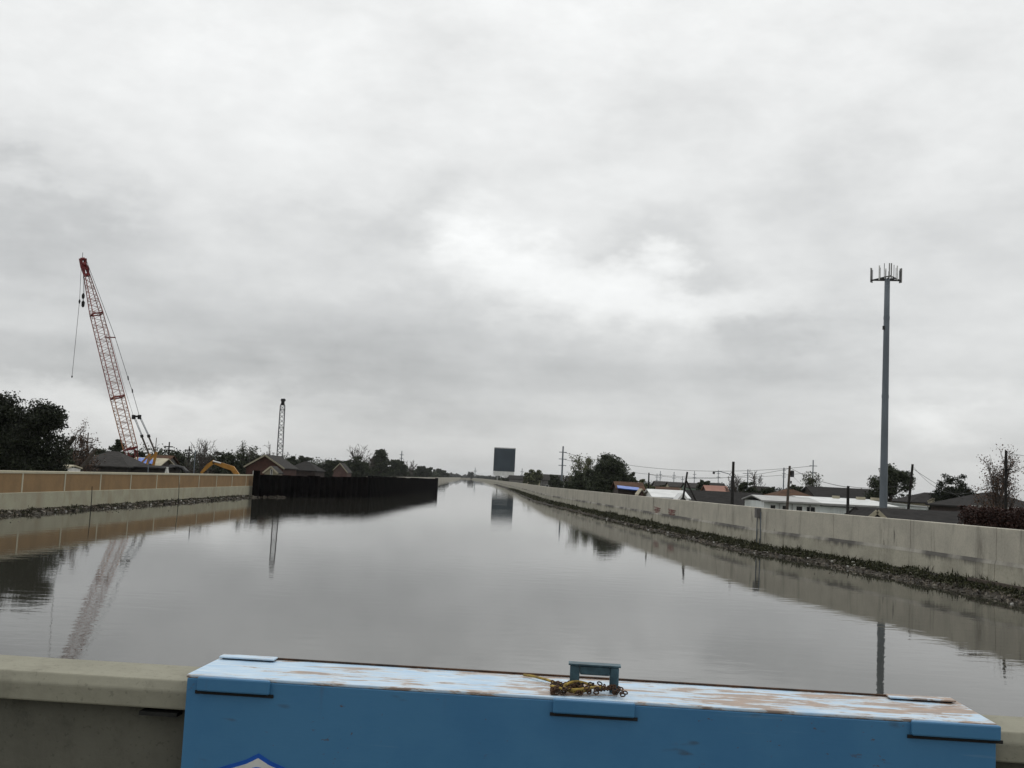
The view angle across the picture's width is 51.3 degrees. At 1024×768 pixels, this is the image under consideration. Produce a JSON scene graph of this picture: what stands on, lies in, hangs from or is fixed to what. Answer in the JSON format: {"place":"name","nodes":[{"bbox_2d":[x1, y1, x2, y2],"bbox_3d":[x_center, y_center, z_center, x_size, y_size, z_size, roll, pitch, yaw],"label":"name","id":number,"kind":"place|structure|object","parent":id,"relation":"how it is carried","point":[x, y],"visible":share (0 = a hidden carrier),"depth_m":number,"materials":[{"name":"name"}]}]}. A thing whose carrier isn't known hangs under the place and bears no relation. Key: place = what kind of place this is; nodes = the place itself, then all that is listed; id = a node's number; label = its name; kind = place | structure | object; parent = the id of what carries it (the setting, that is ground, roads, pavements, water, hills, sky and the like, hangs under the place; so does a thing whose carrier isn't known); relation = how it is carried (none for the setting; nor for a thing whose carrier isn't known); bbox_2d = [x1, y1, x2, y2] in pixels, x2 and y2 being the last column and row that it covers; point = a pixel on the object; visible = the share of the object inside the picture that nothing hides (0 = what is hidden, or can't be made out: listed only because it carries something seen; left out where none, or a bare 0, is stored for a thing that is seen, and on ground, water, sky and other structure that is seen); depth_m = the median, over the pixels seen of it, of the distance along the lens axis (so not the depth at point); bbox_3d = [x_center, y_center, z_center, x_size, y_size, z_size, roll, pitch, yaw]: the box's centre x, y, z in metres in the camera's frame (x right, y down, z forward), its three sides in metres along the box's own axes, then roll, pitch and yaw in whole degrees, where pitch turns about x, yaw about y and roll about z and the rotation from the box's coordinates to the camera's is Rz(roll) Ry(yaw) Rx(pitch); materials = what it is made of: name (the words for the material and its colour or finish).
{"place":"outdoors","nodes":[
{"label":"outdoors","id":0,"kind":"place"},
{"bbox_2d":[63,465,82,471],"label":"shed","id":1,"kind":"structure","parent":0,"point":[75,468],"depth_m":113.67,"materials":[{"name":"white paint"}]},
{"bbox_2d":[0,494,251,515],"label":"bank","id":2,"kind":"structure","parent":0,"point":[92,509],"depth_m":95.07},
{"bbox_2d":[0,494,252,514],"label":"weeds","id":3,"kind":"object","parent":2,"relation":"on","point":[75,508],"visible":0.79,"depth_m":100.28,"materials":[{"name":"green plant"}]},
{"bbox_2d":[7,494,256,515],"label":"rubble","id":4,"kind":"object","parent":2,"relation":"on","point":[39,510],"visible":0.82,"depth_m":104.68,"materials":[{"name":"grey stone"}]},
{"bbox_2d":[134,457,174,465],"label":"house","id":5,"kind":"structure","parent":0,"point":[163,462],"depth_m":187.95,"materials":[{"name":"brick"}]},
{"bbox_2d":[153,455,179,464],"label":"house","id":6,"kind":"structure","parent":0,"point":[174,460],"depth_m":228.52,"materials":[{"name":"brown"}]},
{"bbox_2d":[243,454,298,475],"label":"house","id":7,"kind":"structure","parent":0,"point":[261,464],"depth_m":204.68,"materials":[{"name":"red brick"}]},
{"bbox_2d":[262,466,283,474],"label":"porch","id":8,"kind":"object","parent":7,"relation":"attached to","point":[273,470],"visible":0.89,"depth_m":187.42,"materials":[{"name":"grey"}]},
{"bbox_2d":[294,461,326,476],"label":"house","id":9,"kind":"structure","parent":0,"point":[305,468],"depth_m":271.01,"materials":[{"name":"brick"}]},
{"bbox_2d":[332,463,351,476],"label":"house","id":10,"kind":"structure","parent":0,"point":[341,470],"depth_m":378.95,"materials":[{"name":"brown brick"}]},
{"bbox_2d":[0,479,1023,716],"bbox_3d":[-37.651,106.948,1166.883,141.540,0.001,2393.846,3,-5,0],"label":"water","id":11,"kind":"structure","parent":0,"point":[468,574],"depth_m":39.77,"materials":[{"name":"grey liquid"}]},
{"bbox_2d":[252,470,437,497],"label":"cofferdam","id":12,"kind":"object","parent":11,"relation":"in","point":[319,486],"visible":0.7,"depth_m":179.43,"materials":[{"name":"metal"}]},
{"bbox_2d":[10,497,1011,606],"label":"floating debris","id":13,"kind":"object","parent":11,"relation":"on","point":[577,514],"visible":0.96,"depth_m":91.37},
{"bbox_2d":[0,0,1023,500],"label":"sky","id":14,"kind":"structure","parent":0,"point":[445,234],"materials":[{"name":"grey"}]},
{"bbox_2d":[508,475,524,482],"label":"house","id":15,"kind":"structure","parent":0,"point":[515,478],"depth_m":638.42,"materials":[{"name":"grey"}]},
{"bbox_2d":[541,474,564,486],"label":"house","id":16,"kind":"structure","parent":0,"point":[545,479],"depth_m":558.78,"materials":[{"name":"grey"}]},
{"bbox_2d":[611,481,645,494],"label":"house","id":17,"kind":"structure","parent":0,"point":[640,485],"depth_m":176.55,"materials":[{"name":"brick"}]},
{"bbox_2d":[617,485,638,490],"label":"tarp","id":18,"kind":"object","parent":17,"relation":"on","point":[627,488],"visible":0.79,"depth_m":174.47,"materials":[{"name":"blue plastic"}]},
{"bbox_2d":[652,481,666,486],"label":"house","id":19,"kind":"structure","parent":0,"point":[657,483],"depth_m":422.56,"materials":[{"name":"grey"}]},
{"bbox_2d":[643,489,690,499],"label":"house","id":20,"kind":"structure","parent":0,"point":[662,493],"depth_m":144.35,"materials":[{"name":"white paint"}]},
{"bbox_2d":[655,486,679,489],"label":"house","id":21,"kind":"structure","parent":0,"point":[669,488],"depth_m":202.94,"materials":[{"name":"brick"}]},
{"bbox_2d":[665,482,682,489],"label":"house","id":22,"kind":"structure","parent":0,"point":[674,484],"depth_m":401.58,"materials":[{"name":"beige"}]},
{"bbox_2d":[681,482,697,489],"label":"house","id":23,"kind":"structure","parent":0,"point":[693,486],"depth_m":381.14,"materials":[{"name":"grey"}]},
{"bbox_2d":[701,485,729,491],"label":"house","id":24,"kind":"structure","parent":0,"point":[711,488],"depth_m":261.86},
{"bbox_2d":[682,489,761,505],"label":"long house","id":25,"kind":"structure","parent":0,"point":[721,497],"depth_m":160.64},
{"bbox_2d":[493,484,1023,604],"bbox_3d":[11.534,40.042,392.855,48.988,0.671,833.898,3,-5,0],"label":"bank","id":26,"kind":"structure","parent":0,"point":[993,594],"depth_m":65.49,"materials":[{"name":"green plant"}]},
{"bbox_2d":[525,493,616,515],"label":"tall weeds","id":27,"kind":"object","parent":26,"relation":"on","point":[576,505],"visible":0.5,"depth_m":171.06,"materials":[{"name":"green plant"}]},
{"bbox_2d":[509,488,667,528],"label":"weeds","id":28,"kind":"object","parent":26,"relation":"on","point":[596,512],"visible":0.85,"depth_m":158.30,"materials":[{"name":"green plant"}]},
{"bbox_2d":[529,498,650,529],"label":"rubble","id":29,"kind":"object","parent":26,"relation":"on","point":[597,515],"visible":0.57,"depth_m":136.77,"materials":[{"name":"grey stone"}]},
{"bbox_2d":[602,512,1023,600],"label":"weeds","id":30,"kind":"object","parent":26,"relation":"on","point":[932,577],"visible":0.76,"depth_m":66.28,"materials":[{"name":"green plant"}]},
{"bbox_2d":[651,529,1023,604],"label":"rubble","id":31,"kind":"object","parent":26,"relation":"on","point":[938,583],"visible":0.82,"depth_m":69.19,"materials":[{"name":"grey stone"}]},
{"bbox_2d":[967,577,1023,590],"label":"driftwood beam","id":32,"kind":"structure","parent":26,"relation":"on","point":[992,582],"depth_m":52.97,"materials":[{"name":"brown wood"}]},
{"bbox_2d":[765,489,812,496],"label":"house","id":33,"kind":"structure","parent":0,"point":[792,492],"depth_m":173.64,"materials":[{"name":"brick"}]},
{"bbox_2d":[870,263,901,507],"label":"cell tower","id":34,"kind":"structure","parent":0,"point":[883,495],"depth_m":100.27,"materials":[{"name":"metal"}]},
{"bbox_2d":[878,501,928,509],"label":"metal building","id":35,"kind":"structure","parent":0,"point":[918,507],"depth_m":161.25,"materials":[{"name":"white metal"}]},
{"bbox_2d":[845,506,963,524],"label":"garage","id":36,"kind":"structure","parent":0,"point":[932,515],"depth_m":77.45,"materials":[{"name":"beige"}]},
{"bbox_2d":[891,492,934,505],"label":"house","id":37,"kind":"structure","parent":0,"point":[921,499],"depth_m":197.52,"materials":[{"name":"beige"}]},
{"bbox_2d":[925,493,1023,513],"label":"house","id":38,"kind":"structure","parent":0,"point":[952,504],"depth_m":114.84,"materials":[{"name":"brick"}]},
{"label":"ground","id":39,"kind":"structure","parent":0,"visible":0},
{"bbox_2d":[0,390,75,470],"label":"live oak","id":40,"kind":"object","parent":39,"relation":"on","point":[24,446],"visible":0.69,"depth_m":102.59,"materials":[{"name":"green plant"}]},
{"bbox_2d":[54,419,106,471],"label":"scrub tree","id":41,"kind":"object","parent":39,"relation":"on","point":[80,454],"visible":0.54,"depth_m":134.24,"materials":[{"name":"brown plant"}]},
{"bbox_2d":[80,448,96,471],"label":"leaning trunk","id":42,"kind":"object","parent":39,"relation":"on","point":[85,462],"visible":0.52,"depth_m":118.44,"materials":[{"name":"brown plant"}]},
{"bbox_2d":[91,446,114,455],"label":"round tree","id":43,"kind":"object","parent":39,"relation":"on","point":[101,451],"visible":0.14,"depth_m":228.57,"materials":[{"name":"green plant"}]},
{"bbox_2d":[76,451,147,471],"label":"house","id":44,"kind":"structure","parent":39,"relation":"on","point":[117,461],"depth_m":151.09,"materials":[{"name":"grey"}]},
{"bbox_2d":[71,253,157,464],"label":"crawler crane","id":45,"kind":"object","parent":39,"relation":"on","point":[84,266],"visible":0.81,"depth_m":172.53,"materials":[{"name":"red paint"}]},
{"bbox_2d":[109,439,124,453],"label":"pine tree","id":46,"kind":"object","parent":39,"relation":"on","point":[118,446],"visible":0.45,"depth_m":238.56,"materials":[{"name":"green plant"}]},
{"bbox_2d":[0,470,252,509],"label":"floodwall","id":47,"kind":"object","parent":39,"relation":"on","point":[20,490],"visible":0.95,"depth_m":100.97,"materials":[{"name":"concrete"}]},
{"bbox_2d":[132,465,179,472],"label":"long shed","id":48,"kind":"structure","parent":39,"relation":"on","point":[152,469],"depth_m":151.75,"materials":[{"name":"grey"}]},
{"bbox_2d":[169,451,187,472],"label":"scrub tree","id":49,"kind":"object","parent":39,"relation":"on","point":[180,458],"visible":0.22,"depth_m":278.50,"materials":[{"name":"green plant"}]},
{"bbox_2d":[182,439,221,473],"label":"bare tree","id":50,"kind":"object","parent":39,"relation":"on","point":[204,461],"visible":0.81,"depth_m":218.50,"materials":[{"name":"grey plant"}]},
{"bbox_2d":[200,460,238,473],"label":"excavator","id":51,"kind":"object","parent":39,"relation":"on","point":[223,465],"visible":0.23,"depth_m":185.24,"materials":[{"name":"yellow metal"}]},
{"bbox_2d":[208,451,234,473],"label":"round tree","id":52,"kind":"object","parent":39,"relation":"on","point":[218,469],"visible":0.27,"depth_m":257.75,"materials":[{"name":"green plant"}]},
{"bbox_2d":[221,452,247,473],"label":"round tree","id":53,"kind":"object","parent":39,"relation":"on","point":[232,461],"visible":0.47,"depth_m":242.79,"materials":[{"name":"green plant"}]},
{"bbox_2d":[121,443,366,473],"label":"woods","id":54,"kind":"object","parent":39,"relation":"on","point":[160,452],"visible":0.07,"depth_m":518.87,"materials":[{"name":"green plant"}]},
{"bbox_2d":[236,441,267,467],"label":"scrub tree","id":55,"kind":"object","parent":39,"relation":"on","point":[252,456],"visible":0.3,"depth_m":248.58,"materials":[{"name":"green plant"}]},
{"bbox_2d":[276,399,285,456],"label":"pile driver crane","id":56,"kind":"object","parent":39,"relation":"on","point":[283,401],"visible":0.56,"depth_m":299.32,"materials":[{"name":"metal"}]},
{"bbox_2d":[297,455,315,464],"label":"round tree","id":57,"kind":"object","parent":39,"relation":"on","point":[302,458],"visible":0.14,"depth_m":368.45,"materials":[{"name":"green plant"}]},
{"bbox_2d":[316,464,333,476],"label":"palm tree","id":58,"kind":"object","parent":39,"relation":"on","point":[329,472],"visible":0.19,"depth_m":297.92,"materials":[{"name":"green plant"}]},
{"bbox_2d":[324,459,346,468],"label":"round tree","id":59,"kind":"object","parent":39,"relation":"on","point":[331,462],"visible":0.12,"depth_m":416.66,"materials":[{"name":"green plant"}]},
{"bbox_2d":[343,456,371,476],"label":"round tree","id":60,"kind":"object","parent":39,"relation":"on","point":[357,467],"visible":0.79,"depth_m":456.25,"materials":[{"name":"green plant"}]},
{"bbox_2d":[346,444,375,468],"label":"bare tree","id":61,"kind":"object","parent":39,"relation":"on","point":[354,455],"visible":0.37,"depth_m":468.14,"materials":[{"name":"grey plant"}]},
{"bbox_2d":[368,449,394,476],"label":"conifer tree","id":62,"kind":"object","parent":39,"relation":"on","point":[382,463],"visible":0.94,"depth_m":556.49,"materials":[{"name":"green plant"}]},
{"bbox_2d":[389,459,410,476],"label":"round tree","id":63,"kind":"object","parent":39,"relation":"on","point":[399,468],"visible":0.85,"depth_m":634.22,"materials":[{"name":"green plant"}]},
{"bbox_2d":[371,467,439,476],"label":"woods","id":64,"kind":"object","parent":39,"relation":"on","point":[435,474],"visible":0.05,"depth_m":1132.50,"materials":[{"name":"green plant"}]},
{"bbox_2d":[366,476,460,480],"bbox_3d":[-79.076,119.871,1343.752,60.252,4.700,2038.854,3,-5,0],"label":"floodwall","id":65,"kind":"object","parent":39,"relation":"on","point":[445,478],"visible":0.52,"depth_m":927.21,"materials":[{"name":"concrete"}]},
{"bbox_2d":[412,466,432,476],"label":"round tree","id":66,"kind":"object","parent":39,"relation":"on","point":[421,471],"visible":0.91,"depth_m":892.32,"materials":[{"name":"green plant"}]},
{"bbox_2d":[432,468,449,476],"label":"round tree","id":67,"kind":"object","parent":39,"relation":"on","point":[442,472],"visible":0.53,"depth_m":1241.38,"materials":[{"name":"green plant"}]},
{"bbox_2d":[466,474,499,479],"bbox_3d":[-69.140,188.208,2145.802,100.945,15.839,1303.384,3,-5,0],"label":"woods","id":68,"kind":"object","parent":39,"relation":"on","point":[490,477],"visible":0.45,"depth_m":1992.95,"materials":[{"name":"green plant"}]},
{"bbox_2d":[493,447,515,479],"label":"billboard","id":69,"kind":"object","parent":39,"relation":"on","point":[504,460],"visible":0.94,"depth_m":897.08,"materials":[{"name":"grey metal"}]},
{"bbox_2d":[523,469,542,485],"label":"round tree","id":70,"kind":"object","parent":39,"relation":"on","point":[532,477],"visible":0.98,"depth_m":556.10,"materials":[{"name":"green plant"}]},
{"bbox_2d":[548,474,563,487],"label":"round tree","id":71,"kind":"object","parent":39,"relation":"on","point":[555,481],"visible":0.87,"depth_m":416.86,"materials":[{"name":"green plant"}]},
{"bbox_2d":[559,446,566,480],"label":"transmission pole","id":72,"kind":"object","parent":39,"relation":"on","point":[562,452],"visible":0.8,"depth_m":518.32,"materials":[{"name":"metal"}]},
{"bbox_2d":[564,471,589,490],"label":"scrub tree","id":73,"kind":"object","parent":39,"relation":"on","point":[578,480],"visible":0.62,"depth_m":259.65,"materials":[{"name":"green plant"}]},
{"bbox_2d":[562,453,594,481],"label":"bare tree","id":74,"kind":"object","parent":39,"relation":"on","point":[587,463],"visible":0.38,"depth_m":269.03,"materials":[{"name":"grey plant"}]},
{"bbox_2d":[586,472,612,492],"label":"scrub tree","id":75,"kind":"object","parent":39,"relation":"on","point":[600,484],"visible":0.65,"depth_m":229.49,"materials":[{"name":"green plant"}]},
{"bbox_2d":[583,452,634,490],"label":"broad tree","id":76,"kind":"object","parent":39,"relation":"on","point":[611,465],"visible":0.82,"depth_m":231.65,"materials":[{"name":"green plant"}]},
{"bbox_2d":[639,479,654,488],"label":"round tree","id":77,"kind":"object","parent":39,"relation":"on","point":[646,485],"visible":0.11,"depth_m":189.09,"materials":[{"name":"green plant"}]},
{"bbox_2d":[682,472,696,500],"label":"braced post","id":78,"kind":"object","parent":39,"relation":"on","point":[684,489],"visible":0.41,"depth_m":130.33,"materials":[{"name":"brown wood"}]},
{"bbox_2d":[696,479,709,489],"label":"round tree","id":79,"kind":"object","parent":39,"relation":"on","point":[701,483],"visible":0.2,"depth_m":318.38,"materials":[{"name":"green plant"}]},
{"bbox_2d":[731,462,734,504],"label":"utility post","id":80,"kind":"object","parent":39,"relation":"on","point":[732,485],"visible":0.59,"depth_m":149.33,"materials":[{"name":"brown wood"}]},
{"bbox_2d":[725,472,747,491],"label":"bare tree","id":81,"kind":"object","parent":39,"relation":"on","point":[736,485],"visible":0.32,"depth_m":219.51,"materials":[{"name":"grey plant"}]},
{"bbox_2d":[472,478,1023,586],"bbox_3d":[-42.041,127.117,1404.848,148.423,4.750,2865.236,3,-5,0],"label":"floodwall","id":82,"kind":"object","parent":39,"relation":"on","point":[995,553],"visible":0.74,"depth_m":70.46,"materials":[{"name":"concrete"}]},
{"bbox_2d":[754,508,760,544],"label":"electrical box","id":83,"kind":"object","parent":82,"relation":"attached to","point":[757,513],"visible":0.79,"depth_m":82.93,"materials":[{"name":"metal"}]},
{"bbox_2d":[738,482,761,492],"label":"scrub tree","id":84,"kind":"object","parent":39,"relation":"on","point":[742,486],"visible":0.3,"depth_m":199.35,"materials":[{"name":"green plant"}]},
{"bbox_2d":[747,469,765,493],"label":"bare tree","id":85,"kind":"object","parent":39,"relation":"on","point":[754,478],"visible":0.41,"depth_m":214.06,"materials":[{"name":"grey plant"}]},
{"bbox_2d":[761,487,774,494],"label":"round tree","id":86,"kind":"object","parent":39,"relation":"on","point":[768,490],"visible":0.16,"depth_m":208.28,"materials":[{"name":"green plant"}]},
{"bbox_2d":[786,466,793,509],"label":"utility pole","id":87,"kind":"object","parent":39,"relation":"on","point":[790,474],"visible":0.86,"depth_m":132.46,"materials":[{"name":"brown wood"}]},
{"bbox_2d":[800,471,822,487],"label":"sparse tree","id":88,"kind":"object","parent":39,"relation":"on","point":[811,481],"visible":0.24,"depth_m":199.48,"materials":[{"name":"green plant"}]},
{"bbox_2d":[742,495,905,513],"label":"workshop","id":89,"kind":"structure","parent":39,"relation":"on","point":[835,504],"depth_m":140.48,"materials":[{"name":"metal"}]},
{"bbox_2d":[800,486,870,498],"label":"house","id":90,"kind":"structure","parent":39,"relation":"on","point":[816,491],"depth_m":191.34,"materials":[{"name":"brick"}]},
{"bbox_2d":[846,486,849,511],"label":"utility post","id":91,"kind":"object","parent":39,"relation":"on","point":[847,499],"visible":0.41,"depth_m":103.46,"materials":[{"name":"brown wood"}]},
{"bbox_2d":[848,508,886,517],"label":"gable wing","id":92,"kind":"structure","parent":39,"relation":"on","point":[869,512],"depth_m":75.62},
{"bbox_2d":[863,463,917,501],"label":"broad tree","id":93,"kind":"object","parent":39,"relation":"on","point":[897,477],"visible":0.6,"depth_m":186.69,"materials":[{"name":"green plant"}]},
{"bbox_2d":[907,464,913,508],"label":"utility pole","id":94,"kind":"object","parent":39,"relation":"on","point":[910,488],"visible":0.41,"depth_m":97.62,"materials":[{"name":"brown wood"}]},
{"bbox_2d":[927,473,975,509],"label":"broad tree","id":95,"kind":"object","parent":39,"relation":"on","point":[960,488],"visible":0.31,"depth_m":150.85,"materials":[{"name":"green plant"}]},
{"bbox_2d":[957,505,1023,529],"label":"hedge","id":96,"kind":"object","parent":39,"relation":"on","point":[999,517],"visible":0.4,"depth_m":62.07,"materials":[{"name":"red plant"}]},
{"bbox_2d":[971,444,1023,508],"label":"bare tree","id":97,"kind":"object","parent":39,"relation":"on","point":[994,489],"visible":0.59,"depth_m":91.70,"materials":[{"name":"brown plant"}]},
{"bbox_2d":[1002,450,1011,508],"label":"utility pole","id":98,"kind":"object","parent":39,"relation":"on","point":[1005,487],"visible":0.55,"depth_m":82.73,"materials":[{"name":"brown wood"}]},
{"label":"bridge deck","id":99,"kind":"structure","parent":0,"visible":0},
{"bbox_2d":[0,655,1023,767],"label":"bridge parapet","id":100,"kind":"structure","parent":99,"relation":"on","point":[64,713],"depth_m":3.91,"materials":[{"name":"concrete"}]},
{"bbox_2d":[181,654,1002,767],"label":"steel cover","id":101,"kind":"object","parent":100,"relation":"attached to","point":[294,713],"visible":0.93,"depth_m":3.75,"materials":[{"name":"blue metal"}]},
{"bbox_2d":[219,753,284,767],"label":"diamond sign","id":102,"kind":"object","parent":101,"relation":"attached to","point":[258,760],"visible":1,"depth_m":3.77,"materials":[{"name":"white paint"}]},
{"bbox_2d":[523,674,603,692],"bbox_3d":[0.149,1.088,3.898,0.404,0.038,0.138,-2,-7,44],"label":"rope","id":103,"kind":"object","parent":101,"relation":"on","point":[573,690],"visible":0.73,"depth_m":3.84,"materials":[{"name":"fabric"}]},
{"bbox_2d":[550,680,627,696],"bbox_3d":[0.273,1.088,3.814,0.276,0.041,0.143,3,-5,3],"label":"chain","id":104,"kind":"object","parent":101,"relation":"on","point":[554,690],"visible":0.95,"depth_m":3.78,"materials":[{"name":"metal"}]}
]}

